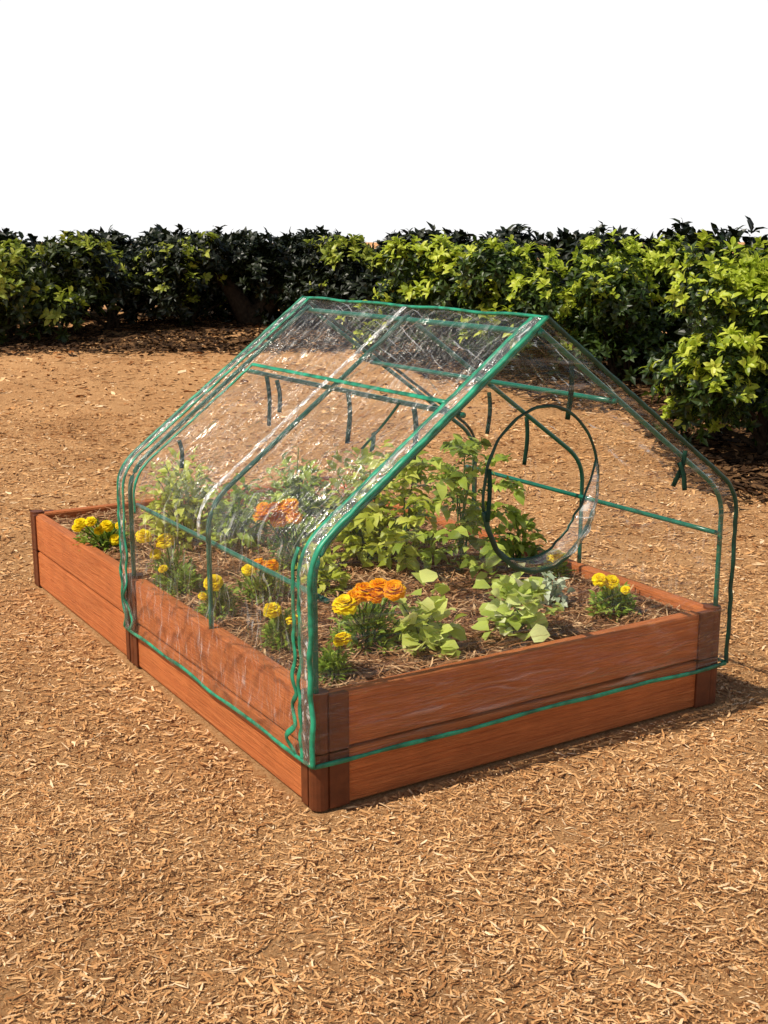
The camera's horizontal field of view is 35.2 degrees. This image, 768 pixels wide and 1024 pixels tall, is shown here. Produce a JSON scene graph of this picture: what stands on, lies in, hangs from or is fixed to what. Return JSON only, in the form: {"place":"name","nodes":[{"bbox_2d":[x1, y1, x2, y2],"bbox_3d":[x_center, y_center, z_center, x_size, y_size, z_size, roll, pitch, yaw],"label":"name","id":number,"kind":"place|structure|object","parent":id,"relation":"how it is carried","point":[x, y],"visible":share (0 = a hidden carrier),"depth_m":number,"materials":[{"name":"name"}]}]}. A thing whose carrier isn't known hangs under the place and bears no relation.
{"place":"outdoors","nodes":[
{"label":"outdoors","id":0,"kind":"place"},
{"bbox_2d":[0,242,767,1023],"bbox_3d":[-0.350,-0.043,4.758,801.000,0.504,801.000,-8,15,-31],"label":"ground","id":1,"kind":"structure","parent":0,"point":[94,392],"depth_m":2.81,"materials":[{"name":"brown wood"}]},
{"bbox_2d":[0,228,89,313],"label":"shrub","id":2,"kind":"object","parent":1,"relation":"on","point":[6,234],"visible":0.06,"depth_m":13.00,"materials":[{"name":"green plant"}]},
{"bbox_2d":[0,230,120,343],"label":"shrub","id":3,"kind":"object","parent":1,"relation":"on","point":[24,278],"visible":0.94,"depth_m":10.87,"materials":[{"name":"green plant"}]},
{"bbox_2d":[29,235,174,329],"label":"shrub","id":4,"kind":"object","parent":1,"relation":"on","point":[117,271],"visible":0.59,"depth_m":11.49,"materials":[{"name":"green plant"}]},
{"bbox_2d":[61,225,166,316],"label":"shrub","id":5,"kind":"object","parent":1,"relation":"on","point":[116,237],"visible":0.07,"depth_m":13.22,"materials":[{"name":"green plant"}]},
{"bbox_2d":[128,230,252,326],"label":"shrub","id":6,"kind":"object","parent":1,"relation":"on","point":[187,285],"visible":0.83,"depth_m":11.58,"materials":[{"name":"green plant"}]},
{"bbox_2d":[134,223,266,316],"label":"shrub","id":7,"kind":"object","parent":1,"relation":"on","point":[164,236],"visible":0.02,"depth_m":12.68,"materials":[{"name":"green plant"}]},
{"bbox_2d":[172,227,310,325],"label":"shrub","id":8,"kind":"object","parent":1,"relation":"on","point":[256,259],"visible":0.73,"depth_m":11.80,"materials":[{"name":"green plant"}]},
{"bbox_2d":[204,227,327,319],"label":"shrub","id":9,"kind":"object","parent":1,"relation":"on","point":[245,234],"visible":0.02,"depth_m":12.65,"materials":[{"name":"green plant"}]},
{"bbox_2d":[253,233,403,329],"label":"shrub","id":10,"kind":"object","parent":1,"relation":"on","point":[333,265],"visible":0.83,"depth_m":11.36,"materials":[{"name":"green plant"}]},
{"bbox_2d":[273,225,412,276],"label":"shrub","id":11,"kind":"object","parent":1,"relation":"on","point":[322,233],"visible":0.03,"depth_m":12.68,"materials":[{"name":"green plant"}]},
{"bbox_2d":[30,476,720,811],"bbox_3d":[-0.186,0.253,3.794,1.234,0.268,2.133,-8,15,-31],"label":"raised garden bed","id":12,"kind":"object","parent":1,"relation":"on","point":[82,581],"visible":0.62,"depth_m":2.95,"materials":[{"name":"red wood"}]},
{"bbox_2d":[51,486,686,689],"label":"bark litter","id":13,"kind":"object","parent":12,"relation":"in","point":[446,575],"visible":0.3,"depth_m":3.33,"materials":[{"name":"wood"}]},
{"bbox_2d":[72,516,129,551],"bbox_3d":[-0.909,0.064,3.929,0.203,0.134,0.216,-3,13,-15],"label":"marigold","id":14,"kind":"object","parent":13,"relation":"on","point":[108,530],"visible":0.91,"depth_m":3.88,"materials":[{"name":"yellow plant"}]},
{"bbox_2d":[135,529,197,591],"bbox_3d":[-0.618,0.138,3.454,0.186,0.202,0.161,-8,15,-31],"label":"marigold","id":15,"kind":"object","parent":13,"relation":"on","point":[144,537],"visible":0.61,"depth_m":3.43,"materials":[{"name":"green plant"}]},
{"bbox_2d":[158,562,204,599],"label":"marigold","id":16,"kind":"object","parent":13,"relation":"on","point":[182,582],"visible":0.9,"depth_m":3.38,"materials":[{"name":"green plant"}]},
{"bbox_2d":[135,445,244,550],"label":"herb bush","id":17,"kind":"object","parent":13,"relation":"on","point":[190,508],"visible":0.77,"depth_m":3.96,"materials":[{"name":"green plant"}]},
{"bbox_2d":[195,574,241,619],"bbox_3d":[-0.438,0.226,3.194,0.139,0.142,0.142,-8,15,-31],"label":"marigold","id":18,"kind":"object","parent":13,"relation":"on","point":[224,603],"visible":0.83,"depth_m":3.17,"materials":[{"name":"green plant"}]},
{"bbox_2d":[201,473,272,552],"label":"leafy plant","id":19,"kind":"object","parent":13,"relation":"on","point":[234,509],"visible":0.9,"depth_m":3.89,"materials":[{"name":"green plant"}]},
{"bbox_2d":[231,558,290,603],"bbox_3d":[-0.337,0.189,3.376,0.192,0.147,0.179,-8,15,-31],"label":"marigold","id":20,"kind":"object","parent":13,"relation":"on","point":[248,571],"visible":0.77,"depth_m":3.35,"materials":[{"name":"green plant"}]},
{"bbox_2d":[259,602,307,650],"bbox_3d":[-0.249,0.283,2.967,0.125,0.140,0.125,-3,13,-12],"label":"marigold","id":21,"kind":"object","parent":13,"relation":"on","point":[277,616],"visible":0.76,"depth_m":2.95,"materials":[{"name":"green plant"}]},
{"bbox_2d":[244,446,338,532],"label":"herb bush","id":22,"kind":"object","parent":13,"relation":"on","point":[306,497],"visible":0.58,"depth_m":4.12,"materials":[{"name":"green plant"}]},
{"bbox_2d":[253,498,331,572],"bbox_3d":[-0.268,0.062,3.667,0.222,0.241,0.242,2,13,7],"label":"marigold","id":23,"kind":"object","parent":13,"relation":"on","point":[278,516],"visible":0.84,"depth_m":3.60,"materials":[{"name":"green plant"}]},
{"bbox_2d":[285,539,351,596],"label":"leafy plant","id":24,"kind":"object","parent":13,"relation":"on","point":[327,574],"visible":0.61,"depth_m":3.41,"materials":[{"name":"green plant"}]},
{"bbox_2d":[318,632,356,684],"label":"marigold","id":25,"kind":"object","parent":13,"relation":"on","point":[331,660],"visible":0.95,"depth_m":2.76,"materials":[{"name":"green plant"}]},
{"bbox_2d":[324,578,407,657],"bbox_3d":[-0.044,0.245,2.960,0.207,0.200,0.220,-1,13,-4],"label":"marigold","id":26,"kind":"object","parent":13,"relation":"on","point":[374,593],"visible":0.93,"depth_m":2.91,"materials":[{"name":"green plant"}]},
{"bbox_2d":[300,438,436,569],"bbox_3d":[-0.068,-0.037,3.773,0.423,0.387,0.421,7,14,28],"label":"pepper plant","id":27,"kind":"object","parent":13,"relation":"on","point":[356,538],"visible":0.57,"depth_m":3.73,"materials":[{"name":"green plant"}]},
{"bbox_2d":[338,450,449,572],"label":"tomato plant","id":28,"kind":"object","parent":13,"relation":"on","point":[387,535],"visible":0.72,"depth_m":3.61,"materials":[{"name":"green plant"}]},
{"bbox_2d":[382,569,466,661],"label":"lettuce plant","id":29,"kind":"object","parent":13,"relation":"on","point":[424,628],"visible":0.98,"depth_m":2.91,"materials":[{"name":"green plant"}]},
{"bbox_2d":[392,433,543,583],"bbox_3d":[0.239,0.010,3.572,0.471,0.456,0.439,-8,15,-31],"label":"tomato plant","id":30,"kind":"object","parent":13,"relation":"on","point":[452,478],"visible":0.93,"depth_m":3.54,"materials":[{"name":"green plant"}]},
{"bbox_2d":[484,505,546,566],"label":"leafy plant","id":31,"kind":"object","parent":13,"relation":"on","point":[530,526],"visible":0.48,"depth_m":3.65,"materials":[{"name":"green plant"}]},
{"bbox_2d":[471,563,563,641],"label":"lettuce plant","id":32,"kind":"object","parent":13,"relation":"on","point":[513,590],"visible":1,"depth_m":3.01,"materials":[{"name":"green plant"}]},
{"bbox_2d":[537,549,576,580],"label":"marigold","id":33,"kind":"object","parent":13,"relation":"on","point":[553,555],"visible":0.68,"depth_m":3.56,"materials":[{"name":"green plant"}]},
{"bbox_2d":[540,571,574,606],"bbox_3d":[0.464,0.212,3.301,0.129,0.114,0.140,-8,15,-31],"label":"dusty miller","id":34,"kind":"object","parent":13,"relation":"on","point":[554,592],"visible":0.77,"depth_m":3.30,"materials":[{"name":"plant"}]},
{"bbox_2d":[584,573,640,621],"bbox_3d":[0.614,0.219,3.227,0.165,0.134,0.158,-8,15,-31],"label":"marigold","id":35,"kind":"object","parent":13,"relation":"on","point":[609,598],"visible":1,"depth_m":3.20,"materials":[{"name":"green plant"}]},
{"bbox_2d":[117,296,737,769],"bbox_3d":[0.088,-0.082,3.266,1.283,0.947,1.220,-8,15,-31],"label":"greenhouse","id":36,"kind":"object","parent":12,"relation":"on","point":[379,486],"visible":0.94,"depth_m":2.99,"materials":[{"name":"clear plastic"}]},
{"bbox_2d":[0,313,767,509],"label":"leaf litter","id":37,"kind":"object","parent":1,"relation":"on","point":[729,460],"visible":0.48,"depth_m":9.55,"materials":[{"name":"brown plant"}]},
{"bbox_2d":[332,230,506,363],"bbox_3d":[0.456,-1.704,9.704,1.443,1.085,1.159,9,15,34],"label":"shrub","id":38,"kind":"object","parent":1,"relation":"on","point":[423,287],"visible":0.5,"depth_m":9.53,"materials":[{"name":"green plant"}]},
{"bbox_2d":[345,221,537,336],"bbox_3d":[0.725,-2.152,11.365,1.756,1.117,2.090,10,16,36],"label":"shrub","id":39,"kind":"object","parent":1,"relation":"on","point":[364,284],"visible":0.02,"depth_m":10.95,"materials":[{"name":"green plant"}]},
{"bbox_2d":[449,234,597,374],"bbox_3d":[1.065,-1.532,9.095,1.190,1.079,1.534,1,13,3],"label":"shrub","id":40,"kind":"object","parent":1,"relation":"on","point":[507,277],"visible":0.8,"depth_m":8.79,"materials":[{"name":"green plant"}]},
{"bbox_2d":[436,224,613,328],"bbox_3d":[1.371,-1.946,10.657,1.851,1.162,1.982,-8,15,-31],"label":"shrub","id":41,"kind":"object","parent":1,"relation":"on","point":[564,242],"visible":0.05,"depth_m":10.74,"materials":[{"name":"green plant"}]},
{"bbox_2d":[539,228,704,384],"bbox_3d":[1.741,-1.484,8.826,1.348,1.139,1.353,-8,15,-31],"label":"shrub","id":42,"kind":"object","parent":1,"relation":"on","point":[606,294],"visible":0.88,"depth_m":8.59,"materials":[{"name":"green plant"}]},
{"bbox_2d":[565,218,695,356],"bbox_3d":[2.285,-1.878,10.287,1.588,1.225,2.039,4,13,16],"label":"shrub","id":43,"kind":"object","parent":1,"relation":"on","point":[649,242],"visible":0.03,"depth_m":9.63,"materials":[{"name":"green plant"}]},
{"bbox_2d":[611,216,767,369],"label":"shrub","id":44,"kind":"object","parent":1,"relation":"on","point":[684,329],"visible":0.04,"depth_m":8.79,"materials":[{"name":"green plant"}]},
{"bbox_2d":[639,229,767,457],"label":"shrub","id":45,"kind":"object","parent":1,"relation":"on","point":[729,381],"visible":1,"depth_m":6.24,"materials":[{"name":"green plant"}]},
{"bbox_2d":[0,0,767,242],"label":"sky","id":46,"kind":"structure","parent":0,"point":[372,119],"materials":[{"name":"white"}]}
]}

